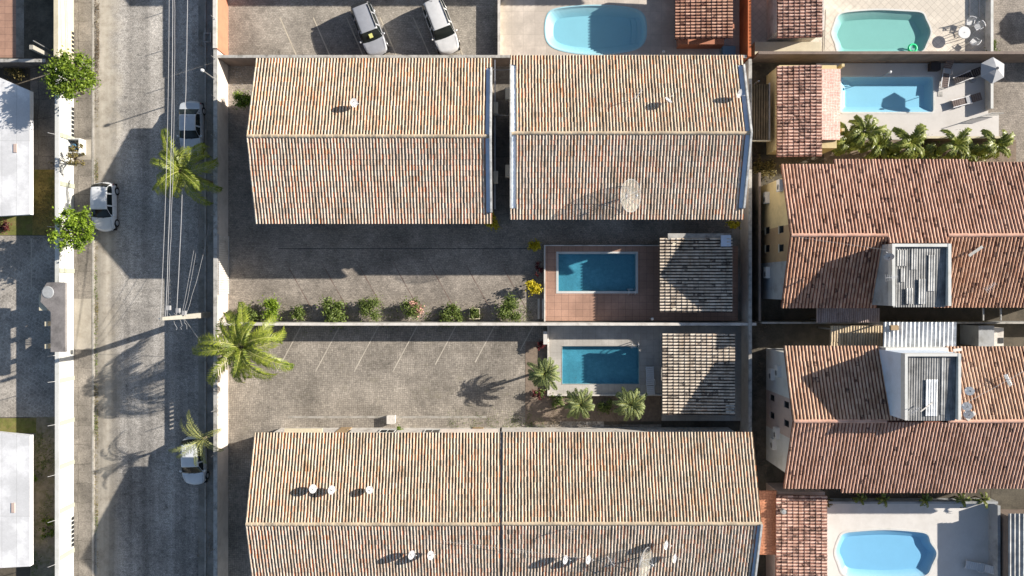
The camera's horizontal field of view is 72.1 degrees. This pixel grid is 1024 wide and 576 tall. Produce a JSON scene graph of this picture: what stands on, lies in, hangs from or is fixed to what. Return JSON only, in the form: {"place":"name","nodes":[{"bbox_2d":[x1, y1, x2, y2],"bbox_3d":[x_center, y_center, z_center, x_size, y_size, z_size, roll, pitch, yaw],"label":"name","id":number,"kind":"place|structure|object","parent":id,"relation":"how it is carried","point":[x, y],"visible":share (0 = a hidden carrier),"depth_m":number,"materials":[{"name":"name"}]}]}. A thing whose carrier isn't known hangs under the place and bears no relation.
{"place":"outdoors","nodes":[
{"label":"outdoors","id":0,"kind":"place"},
{"bbox_2d":[0,215,31,234],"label":"lawn","id":1,"kind":"structure","parent":0,"point":[21,225],"depth_m":54.99,"materials":[{"name":"green plant"}]},
{"bbox_2d":[0,431,33,567],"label":"house","id":2,"kind":"structure","parent":0,"point":[16,499],"depth_m":52.55,"materials":[{"name":"paint"}]},
{"bbox_2d":[0,78,33,216],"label":"house","id":3,"kind":"structure","parent":0,"point":[16,150],"depth_m":52.55,"materials":[{"name":"paint"}]},
{"bbox_2d":[0,418,35,432],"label":"lawn","id":4,"kind":"structure","parent":0,"point":[20,425],"depth_m":54.99,"materials":[{"name":"green plant"}]},
{"bbox_2d":[24,0,53,59],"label":"dark yard ground","id":5,"kind":"structure","parent":0,"point":[39,21],"depth_m":54.99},
{"bbox_2d":[30,417,54,575],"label":"yard ground","id":6,"kind":"structure","parent":0,"point":[42,486],"depth_m":54.99,"materials":[{"name":"green soil"}]},
{"bbox_2d":[30,428,54,575],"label":"grass tufts","id":7,"kind":"object","parent":6,"relation":"on","point":[42,468],"visible":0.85,"depth_m":54.95,"materials":[{"name":"green plant"}]},
{"bbox_2d":[30,60,54,169],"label":"yard path","id":8,"kind":"structure","parent":0,"point":[44,124],"depth_m":55.00,"materials":[{"name":"concrete"}]},
{"bbox_2d":[32,154,54,245],"bbox_3d":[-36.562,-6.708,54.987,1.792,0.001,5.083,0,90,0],"label":"lawn","id":9,"kind":"structure","parent":0,"point":[37,189],"depth_m":54.99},
{"bbox_2d":[74,299,90,348],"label":"driveway","id":10,"kind":"structure","parent":0,"point":[82,323],"depth_m":54.87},
{"bbox_2d":[74,0,91,575],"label":"sidewalk","id":11,"kind":"structure","parent":0,"point":[83,357],"depth_m":54.88,"materials":[{"name":"concrete"}]},
{"bbox_2d":[38,45,100,103],"bbox_3d":[-31.849,-15.212,52.172,4.179,5.480,4.006,-41,90,0],"label":"street tree","id":12,"kind":"object","parent":11,"relation":"on","point":[69,73],"visible":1,"depth_m":50.40,"materials":[{"name":"green plant"}]},
{"bbox_2d":[46,205,95,253],"bbox_3d":[-32.228,-4.301,52.968,3.639,3.880,3.625,0,90,0],"label":"street tree","id":13,"kind":"object","parent":11,"relation":"on","point":[71,223],"visible":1,"depth_m":51.58,"materials":[{"name":"green plant"}]},
{"bbox_2d":[62,143,85,165],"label":"street tree","id":14,"kind":"object","parent":11,"relation":"on","point":[74,156],"visible":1,"depth_m":52.58,"materials":[{"name":"green plant"}]},
{"bbox_2d":[95,0,197,575],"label":"street","id":15,"kind":"structure","parent":0,"point":[146,377],"depth_m":55.00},
{"bbox_2d":[92,9,98,570],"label":"leaf litter","id":16,"kind":"object","parent":15,"relation":"on","point":[97,333],"visible":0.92,"depth_m":54.95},
{"bbox_2d":[89,182,118,231],"bbox_3d":[-31.500,-6.292,54.247,1.990,1.479,3.850,0,90,0],"label":"parked car","id":17,"kind":"object","parent":15,"relation":"on","point":[103,201],"visible":0.96,"depth_m":53.94,"materials":[{"name":"white paint"}]},
{"bbox_2d":[177,101,205,154],"bbox_3d":[-24.750,-12.375,54.242,1.990,1.489,4.250,0,90,0],"label":"parked car","id":18,"kind":"object","parent":15,"relation":"on","point":[193,113],"visible":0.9,"depth_m":54.00,"materials":[{"name":"silver metal"}]},
{"bbox_2d":[179,435,209,484],"bbox_3d":[-24.542,13.333,54.227,2.050,1.519,3.850,-2,90,0],"label":"parked car","id":19,"kind":"object","parent":15,"relation":"on","point":[193,474],"visible":0.8,"depth_m":53.95,"materials":[{"name":"silver metal"}]},
{"bbox_2d":[246,58,497,223],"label":"apartment house","id":20,"kind":"structure","parent":0,"point":[407,141],"depth_m":48.75,"materials":[{"name":"beige tile"}]},
{"bbox_2d":[228,66,543,320],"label":"courtyard","id":21,"kind":"structure","parent":0,"point":[258,266],"depth_m":54.99,"materials":[{"name":"concrete"}]},
{"bbox_2d":[231,89,250,110],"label":"bush","id":22,"kind":"object","parent":21,"relation":"on","point":[243,100],"visible":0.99,"depth_m":53.32,"materials":[{"name":"green plant"}]},
{"bbox_2d":[256,293,281,321],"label":"bush","id":23,"kind":"object","parent":21,"relation":"on","point":[271,304],"visible":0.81,"depth_m":54.02,"materials":[{"name":"green plant"}]},
{"bbox_2d":[315,294,350,331],"bbox_3d":[-13.793,1.919,54.200,2.748,1.744,2.895,0,90,0],"label":"bush","id":24,"kind":"object","parent":21,"relation":"on","point":[333,312],"visible":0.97,"depth_m":54.07,"materials":[{"name":"green plant"}]},
{"bbox_2d":[354,294,384,326],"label":"bush","id":25,"kind":"object","parent":21,"relation":"on","point":[368,306],"visible":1,"depth_m":54.19,"materials":[{"name":"green plant"}]},
{"bbox_2d":[234,300,532,332],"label":"grass tufts","id":26,"kind":"object","parent":21,"relation":"on","point":[418,314],"visible":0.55,"depth_m":54.95,"materials":[{"name":"green plant"}]},
{"bbox_2d":[278,248,530,248],"bbox_3d":[-8.292,-3.069,54.989,19.917,0.001,0.046,0,90,0],"label":"drain channel","id":27,"kind":"object","parent":21,"relation":"on","point":[403,248],"visible":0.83,"depth_m":54.99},
{"bbox_2d":[393,296,426,320],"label":"bush","id":28,"kind":"object","parent":21,"relation":"on","point":[414,309],"visible":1,"depth_m":54.20,"materials":[{"name":"green plant"}]},
{"bbox_2d":[436,302,466,327],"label":"bush","id":29,"kind":"object","parent":21,"relation":"on","point":[451,309],"visible":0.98,"depth_m":54.33,"materials":[{"name":"green plant"}]},
{"bbox_2d":[492,292,524,326],"bbox_3d":[-0.281,1.576,54.290,2.572,1.739,2.880,0,90,0],"label":"bush","id":30,"kind":"object","parent":21,"relation":"on","point":[510,303],"visible":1,"depth_m":54.01,"materials":[{"name":"green plant"}]},
{"bbox_2d":[228,326,547,575],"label":"courtyard","id":31,"kind":"structure","parent":0,"point":[456,380],"depth_m":54.99,"materials":[{"name":"concrete"}]},
{"bbox_2d":[192,301,294,386],"bbox_3d":[-19.575,4.282,52.114,6.633,5.796,6.267,-25,90,0],"label":"palm tree","id":32,"kind":"object","parent":31,"relation":"on","point":[233,350],"visible":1,"depth_m":49.85,"materials":[{"name":"green plant"}]},
{"bbox_2d":[288,416,485,417],"bbox_3d":[-9.750,10.083,54.989,15.500,0.001,0.167,0,90,0],"label":"drain channel","id":33,"kind":"object","parent":31,"relation":"on","point":[386,417],"visible":1,"depth_m":54.99,"materials":[{"name":"concrete"}]},
{"bbox_2d":[245,427,762,575],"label":"apartment house","id":34,"kind":"structure","parent":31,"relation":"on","point":[623,498],"depth_m":48.65,"materials":[{"name":"beige tile"}]},
{"bbox_2d":[525,341,546,424],"bbox_3d":[1.896,7.417,54.980,1.708,0.001,6.500,0,90,0],"label":"planting bed","id":35,"kind":"object","parent":31,"relation":"on","point":[533,354],"visible":0.67,"depth_m":54.98,"materials":[{"name":"soil"}]},
{"bbox_2d":[527,357,560,389],"bbox_3d":[2.403,6.423,53.578,2.657,2.843,2.605,0,90,0],"label":"palm tree","id":36,"kind":"object","parent":35,"relation":"on","point":[544,376],"visible":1,"depth_m":52.50,"materials":[{"name":"green plant"}]},
{"bbox_2d":[0,58,1023,575],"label":"ground","id":37,"kind":"structure","parent":0,"point":[804,334],"depth_m":55.00,"materials":[{"name":"concrete"}]},
{"bbox_2d":[0,0,15,57],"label":"terracotta yard","id":38,"kind":"structure","parent":37,"relation":"on","point":[7,28],"depth_m":54.99,"materials":[{"name":"brown tile"}]},
{"bbox_2d":[16,0,23,57],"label":"stone strip","id":39,"kind":"object","parent":37,"relation":"on","point":[19,28],"visible":1,"depth_m":54.99,"materials":[{"name":"stone"}]},
{"bbox_2d":[0,59,50,67],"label":"boundary wall","id":40,"kind":"structure","parent":37,"relation":"on","point":[22,63],"depth_m":53.83,"materials":[{"name":"concrete"}]},
{"bbox_2d":[0,236,54,416],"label":"parking lot","id":41,"kind":"structure","parent":37,"relation":"on","point":[27,366],"depth_m":54.99,"materials":[{"name":"stone"}]},
{"bbox_2d":[39,282,66,351],"bbox_3d":[-34.048,2.147,53.485,2.071,3.030,5.161,0,90,0],"label":"gatehouse canopy","id":42,"kind":"object","parent":41,"relation":"on","point":[53,298],"visible":0.96,"depth_m":52.00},
{"bbox_2d":[47,68,74,575],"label":"boundary wall","id":43,"kind":"structure","parent":37,"relation":"on","point":[64,394],"depth_m":53.75,"materials":[{"name":"paint"}]},
{"bbox_2d":[54,0,73,64],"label":"boundary wall","id":44,"kind":"structure","parent":37,"relation":"on","point":[64,23],"depth_m":53.75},
{"bbox_2d":[92,0,94,575],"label":"kerb","id":45,"kind":"structure","parent":37,"relation":"on","point":[93,328],"depth_m":54.87,"materials":[{"name":"concrete"}]},
{"bbox_2d":[204,0,205,575],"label":"kerb","id":46,"kind":"structure","parent":37,"relation":"on","point":[205,282],"depth_m":54.93,"materials":[{"name":"concrete"}]},
{"bbox_2d":[198,0,213,575],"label":"sidewalk","id":47,"kind":"structure","parent":37,"relation":"on","point":[209,283],"depth_m":54.99,"materials":[{"name":"concrete"}]},
{"bbox_2d":[158,306,209,319],"bbox_3d":[-23.765,1.768,51.325,0.770,7.350,1.070,0,90,0],"label":"utility pole","id":48,"kind":"object","parent":47,"relation":"on","point":[195,315],"visible":1,"depth_m":50.47,"materials":[{"name":"concrete"}]},
{"bbox_2d":[150,128,222,206],"bbox_3d":[-23.590,-8.727,52.279,4.868,5.464,5.507,0,90,0],"label":"palm tree","id":49,"kind":"object","parent":47,"relation":"on","point":[189,178],"visible":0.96,"depth_m":50.35,"materials":[{"name":"green plant"}]},
{"bbox_2d":[168,410,223,465],"bbox_3d":[-23.003,11.226,52.939,3.867,4.138,3.594,18,90,0],"label":"palm tree","id":50,"kind":"object","parent":47,"relation":"on","point":[199,442],"visible":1,"depth_m":51.55,"materials":[{"name":"green plant"}]},
{"bbox_2d":[211,49,227,575],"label":"boundary wall","id":51,"kind":"structure","parent":37,"relation":"on","point":[220,307],"depth_m":53.53,"materials":[{"name":"paint"}]},
{"bbox_2d":[218,234,228,294],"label":"sliding gate","id":52,"kind":"structure","parent":51,"relation":"attached to","point":[225,273],"depth_m":53.91,"materials":[{"name":"metal"}]},
{"bbox_2d":[212,0,227,54],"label":"boundary wall","id":53,"kind":"structure","parent":37,"relation":"on","point":[220,25],"depth_m":53.53,"materials":[{"name":"paint"}]},
{"bbox_2d":[228,0,497,54],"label":"car park","id":54,"kind":"structure","parent":37,"relation":"on","point":[255,27],"depth_m":54.99,"materials":[{"name":"concrete"}]},
{"bbox_2d":[351,0,388,54],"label":"parked car","id":55,"kind":"object","parent":54,"relation":"on","point":[373,41],"visible":0.98,"depth_m":53.61,"materials":[{"name":"silver metal"}]},
{"bbox_2d":[422,0,460,54],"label":"parked car","id":56,"kind":"object","parent":54,"relation":"on","point":[440,27],"visible":0.99,"depth_m":53.63,"materials":[{"name":"white paint"}]},
{"bbox_2d":[218,55,746,65],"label":"boundary wall","id":57,"kind":"structure","parent":37,"relation":"on","point":[250,60],"depth_m":53.00,"materials":[{"name":"concrete"}]},
{"bbox_2d":[218,322,755,325],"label":"boundary wall","id":58,"kind":"structure","parent":37,"relation":"on","point":[508,324],"depth_m":53.10,"materials":[{"name":"paint"}]},
{"bbox_2d":[494,67,511,223],"bbox_3d":[-0.708,-11.125,54.990,1.417,0.001,12.250,0,90,0],"label":"side passage","id":59,"kind":"object","parent":37,"relation":"on","point":[502,157],"visible":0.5,"depth_m":54.99,"materials":[{"name":"concrete"}]},
{"bbox_2d":[560,421,603,426],"bbox_3d":[5.458,10.708,54.986,3.417,0.001,0.917,0,90,0],"label":"paving patch","id":60,"kind":"object","parent":37,"relation":"on","point":[576,424],"visible":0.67,"depth_m":54.99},
{"bbox_2d":[547,396,660,420],"bbox_3d":[7.188,9.396,54.980,8.875,0.001,2.042,0,90,0],"label":"planting bed","id":61,"kind":"object","parent":37,"relation":"on","point":[651,413],"visible":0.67,"depth_m":54.98,"materials":[{"name":"soil"}]},
{"bbox_2d":[564,387,594,418],"bbox_3d":[5.113,8.809,53.935,2.400,2.130,2.499,0,90,0],"label":"palm tree","id":62,"kind":"object","parent":61,"relation":"on","point":[577,403],"visible":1,"depth_m":53.24,"materials":[{"name":"green plant"}]},
{"bbox_2d":[612,386,647,420],"bbox_3d":[8.941,8.778,53.806,2.762,2.388,2.693,0,90,0],"label":"palm tree","id":63,"kind":"object","parent":61,"relation":"on","point":[629,402],"visible":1,"depth_m":53.04,"materials":[{"name":"green plant"}]},
{"bbox_2d":[500,0,738,54],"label":"pool deck","id":64,"kind":"structure","parent":37,"relation":"on","point":[522,22],"depth_m":54.95,"materials":[{"name":"beige tile"}]},
{"bbox_2d":[544,5,646,54],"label":"swimming pool","id":65,"kind":"structure","parent":64,"relation":"in","point":[595,29],"depth_m":55.36,"materials":[{"name":"liquid"}]},
{"bbox_2d":[675,0,735,54],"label":"pool shelter","id":66,"kind":"object","parent":64,"relation":"on","point":[704,24],"visible":1,"depth_m":52.52,"materials":[{"name":"tile"}]},
{"bbox_2d":[505,55,752,219],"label":"apartment house","id":67,"kind":"structure","parent":37,"relation":"on","point":[589,135],"depth_m":48.74,"materials":[{"name":"beige tile"}]},
{"bbox_2d":[544,219,738,243],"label":"pavement","id":68,"kind":"structure","parent":37,"relation":"on","point":[605,231],"depth_m":54.99,"materials":[{"name":"concrete"}]},
{"bbox_2d":[661,421,738,431],"bbox_3d":[14.708,10.875,54.984,6.083,0.001,0.917,0,90,0],"label":"damp passage","id":69,"kind":"object","parent":37,"relation":"on","point":[733,426],"visible":0.5,"depth_m":54.98},
{"bbox_2d":[732,229,739,321],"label":"side yard","id":70,"kind":"structure","parent":37,"relation":"on","point":[735,237],"depth_m":54.99,"materials":[{"name":"concrete"}]},
{"bbox_2d":[739,0,750,62],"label":"boundary wall","id":71,"kind":"structure","parent":37,"relation":"on","point":[744,27],"depth_m":53.52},
{"bbox_2d":[740,59,751,431],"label":"boundary wall","id":72,"kind":"structure","parent":37,"relation":"on","point":[746,308],"depth_m":53.31,"materials":[{"name":"concrete"}]},
{"bbox_2d":[752,63,783,575],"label":"alley","id":73,"kind":"structure","parent":37,"relation":"on","point":[772,310],"depth_m":54.99,"materials":[{"name":"concrete"}]},
{"bbox_2d":[752,172,760,320],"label":"boundary wall","id":74,"kind":"structure","parent":73,"relation":"on","point":[756,246],"depth_m":53.75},
{"bbox_2d":[749,80,769,141],"bbox_3d":[18.650,-13.356,53.960,1.566,2.080,4.637,0,90,0],"label":"lean to","id":75,"kind":"object","parent":73,"relation":"on","point":[761,111],"visible":0.87,"depth_m":53.04,"materials":[{"name":"tile"}]},
{"bbox_2d":[752,154,780,183],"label":"bush","id":76,"kind":"object","parent":73,"relation":"on","point":[769,165],"visible":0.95,"depth_m":54.55,"materials":[{"name":"green plant"}]},
{"bbox_2d":[759,483,827,575],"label":"pool house","id":77,"kind":"structure","parent":37,"relation":"on","point":[794,535],"depth_m":51.93,"materials":[{"name":"brown tile"}]},
{"bbox_2d":[766,64,844,156],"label":"pool house","id":78,"kind":"structure","parent":37,"relation":"on","point":[804,110],"depth_m":51.91,"materials":[{"name":"brown tile"}]},
{"bbox_2d":[810,308,879,322],"bbox_3d":[24.857,2.019,53.483,4.650,3.033,1.059,0,90,0],"label":"awning","id":79,"kind":"object","parent":37,"relation":"on","point":[828,315],"visible":1,"depth_m":52.01,"materials":[{"name":"metal"}]},
{"bbox_2d":[818,326,882,346],"bbox_3d":[25.273,3.647,53.281,3.793,3.438,1.758,0,90,0],"label":"awning","id":80,"kind":"object","parent":37,"relation":"on","point":[855,335],"visible":0.93,"depth_m":51.61,"materials":[{"name":"metal"}]},
{"bbox_2d":[749,0,984,58],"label":"pool deck","id":81,"kind":"structure","parent":37,"relation":"on","point":[945,18],"depth_m":54.95,"materials":[{"name":"beige tile"}]},
{"bbox_2d":[751,0,823,57],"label":"pool house","id":82,"kind":"structure","parent":81,"relation":"on","point":[795,20],"depth_m":52.08,"materials":[{"name":"brown tile"}]},
{"bbox_2d":[831,9,931,50],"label":"swimming pool","id":83,"kind":"structure","parent":81,"relation":"in","point":[879,30],"depth_m":55.37,"materials":[{"name":"teal liquid"}]},
{"bbox_2d":[751,51,1023,62],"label":"boundary wall","id":84,"kind":"structure","parent":37,"relation":"on","point":[876,56],"depth_m":53.47,"materials":[{"name":"paint"}]},
{"bbox_2d":[755,321,1023,323],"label":"boundary wall","id":85,"kind":"structure","parent":37,"relation":"on","point":[882,322],"depth_m":53.40,"materials":[{"name":"concrete"}]},
{"bbox_2d":[761,159,1023,307],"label":"house","id":86,"kind":"structure","parent":37,"relation":"on","point":[931,224],"depth_m":49.49,"materials":[{"name":"tile"}]},
{"bbox_2d":[766,346,1023,492],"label":"house","id":87,"kind":"structure","parent":37,"relation":"on","point":[842,419],"depth_m":49.48,"materials":[{"name":"tile"}]},
{"bbox_2d":[816,63,987,139],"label":"pool deck","id":88,"kind":"structure","parent":37,"relation":"on","point":[946,115],"depth_m":54.95,"materials":[{"name":"tile"}]},
{"bbox_2d":[840,75,934,113],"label":"swimming pool","id":89,"kind":"structure","parent":88,"relation":"in","point":[887,94],"depth_m":55.30,"materials":[{"name":"liquid"}]},
{"bbox_2d":[951,92,981,107],"bbox_3d":[35.203,-14.548,54.622,2.100,0.662,0.699,-15,90,0],"label":"sun lounger","id":90,"kind":"object","parent":88,"relation":"on","point":[966,100],"visible":1,"depth_m":54.62,"materials":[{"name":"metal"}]},
{"bbox_2d":[969,57,1003,83],"bbox_3d":[35.938,-16.274,53.450,1.770,3.000,2.009,0,90,0],"label":"parasol","id":91,"kind":"object","parent":88,"relation":"on","point":[992,70],"visible":1,"depth_m":52.51,"materials":[{"name":"white fabric"}]},
{"bbox_2d":[827,504,988,575],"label":"pool deck","id":92,"kind":"structure","parent":37,"relation":"on","point":[959,535],"depth_m":54.95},
{"bbox_2d":[834,528,938,575],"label":"swimming pool","id":93,"kind":"structure","parent":92,"relation":"in","point":[885,552],"depth_m":55.37,"materials":[{"name":"blue liquid"}]},
{"bbox_2d":[863,322,956,346],"bbox_3d":[29.206,3.567,52.590,5.199,4.820,2.253,0,90,0],"label":"awning","id":94,"kind":"object","parent":37,"relation":"on","point":[919,334],"visible":0.65,"depth_m":50.44,"materials":[{"name":"metal"}]},
{"bbox_2d":[827,498,997,503],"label":"wall","id":95,"kind":"structure","parent":37,"relation":"on","point":[898,501],"depth_m":54.13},
{"bbox_2d":[824,140,1015,163],"bbox_3d":[31.875,-10.375,54.980,15.000,0.001,2.417,0,90,0],"label":"planting bed","id":96,"kind":"object","parent":37,"relation":"on","point":[854,154],"visible":0.17,"depth_m":54.98,"materials":[{"name":"soil"}]},
{"bbox_2d":[831,121,861,156],"bbox_3d":[25.433,-11.222,53.797,2.490,2.406,2.666,26,90,0],"label":"leafy plant","id":97,"kind":"object","parent":96,"relation":"on","point":[841,148],"visible":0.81,"depth_m":53.10,"materials":[{"name":"green plant"}]},
{"bbox_2d":[844,114,887,150],"bbox_3d":[26.426,-11.694,53.616,2.690,2.768,3.141,32,90,0],"label":"leafy plant","id":98,"kind":"object","parent":96,"relation":"on","point":[869,130],"visible":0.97,"depth_m":52.62,"materials":[{"name":"green plant"}]},
{"bbox_2d":[860,126,892,158],"bbox_3d":[27.871,-10.976,53.923,2.763,2.154,2.536,0,90,0],"label":"leafy plant","id":99,"kind":"object","parent":96,"relation":"on","point":[878,148],"visible":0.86,"depth_m":53.24,"materials":[{"name":"green plant"}]},
{"bbox_2d":[890,123,928,158],"bbox_3d":[29.939,-10.991,53.681,2.936,2.638,2.908,0,90,0],"label":"leafy plant","id":100,"kind":"object","parent":96,"relation":"on","point":[911,143],"visible":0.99,"depth_m":52.86,"materials":[{"name":"green plant"}]},
{"bbox_2d":[936,127,972,158],"bbox_3d":[33.630,-10.842,53.623,2.533,2.753,2.577,12,90,0],"label":"leafy plant","id":101,"kind":"object","parent":96,"relation":"on","point":[959,142],"visible":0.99,"depth_m":52.88,"materials":[{"name":"green plant"}]},
{"bbox_2d":[977,129,1015,159],"bbox_3d":[36.648,-10.963,53.838,2.905,2.325,2.417,0,90,0],"label":"leafy plant","id":102,"kind":"object","parent":96,"relation":"on","point":[994,147],"visible":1,"depth_m":53.08,"materials":[{"name":"green plant"}]},
{"bbox_2d":[960,324,1003,345],"bbox_3d":[36.042,3.604,53.900,2.083,2.200,1.542,0,90,0],"label":"annex","id":103,"kind":"object","parent":37,"relation":"on","point":[979,335],"visible":0.91,"depth_m":53.10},
{"bbox_2d":[985,0,992,50],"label":"wall","id":104,"kind":"structure","parent":37,"relation":"on","point":[989,25],"depth_m":54.43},
{"bbox_2d":[989,504,999,575],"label":"boundary wall","id":105,"kind":"structure","parent":37,"relation":"on","point":[994,535],"depth_m":54.29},
{"bbox_2d":[988,0,1023,161],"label":"yard","id":106,"kind":"structure","parent":37,"relation":"on","point":[1008,30],"depth_m":54.99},
{"bbox_2d":[545,246,737,320],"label":"pool terrace","id":107,"kind":"structure","parent":0,"point":[642,304],"depth_m":54.55,"materials":[{"name":"brown tile"}]},
{"bbox_2d":[556,252,637,294],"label":"swimming pool","id":108,"kind":"structure","parent":107,"relation":"in","point":[596,272],"depth_m":54.97,"materials":[{"name":"liquid"}]},
{"bbox_2d":[659,233,731,312],"bbox_3d":[13.755,-1.124,53.334,5.489,2.433,5.882,0,90,0],"label":"pool shelter","id":109,"kind":"object","parent":107,"relation":"on","point":[695,272],"visible":1,"depth_m":52.32,"materials":[{"name":"white tile"}]},
{"bbox_2d":[549,326,740,420],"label":"pool terrace","id":110,"kind":"structure","parent":0,"point":[648,339],"depth_m":54.75,"materials":[{"name":"grey tile"}]},
{"bbox_2d":[561,342,639,384],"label":"swimming pool","id":111,"kind":"structure","parent":110,"relation":"in","point":[600,364],"depth_m":55.17,"materials":[{"name":"liquid"}]},
{"bbox_2d":[662,333,734,414],"bbox_3d":[13.914,6.442,53.508,5.344,2.483,6.069,0,90,0],"label":"pool shelter","id":112,"kind":"object","parent":110,"relation":"on","point":[698,374],"visible":1,"depth_m":52.46,"materials":[{"name":"white tile"}]},
{"bbox_2d":[991,488,1023,508],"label":"dark yard ground","id":113,"kind":"structure","parent":0,"point":[1008,498],"depth_m":54.99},
{"bbox_2d":[1000,509,1023,575],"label":"shed","id":114,"kind":"structure","parent":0,"point":[1011,542],"depth_m":53.08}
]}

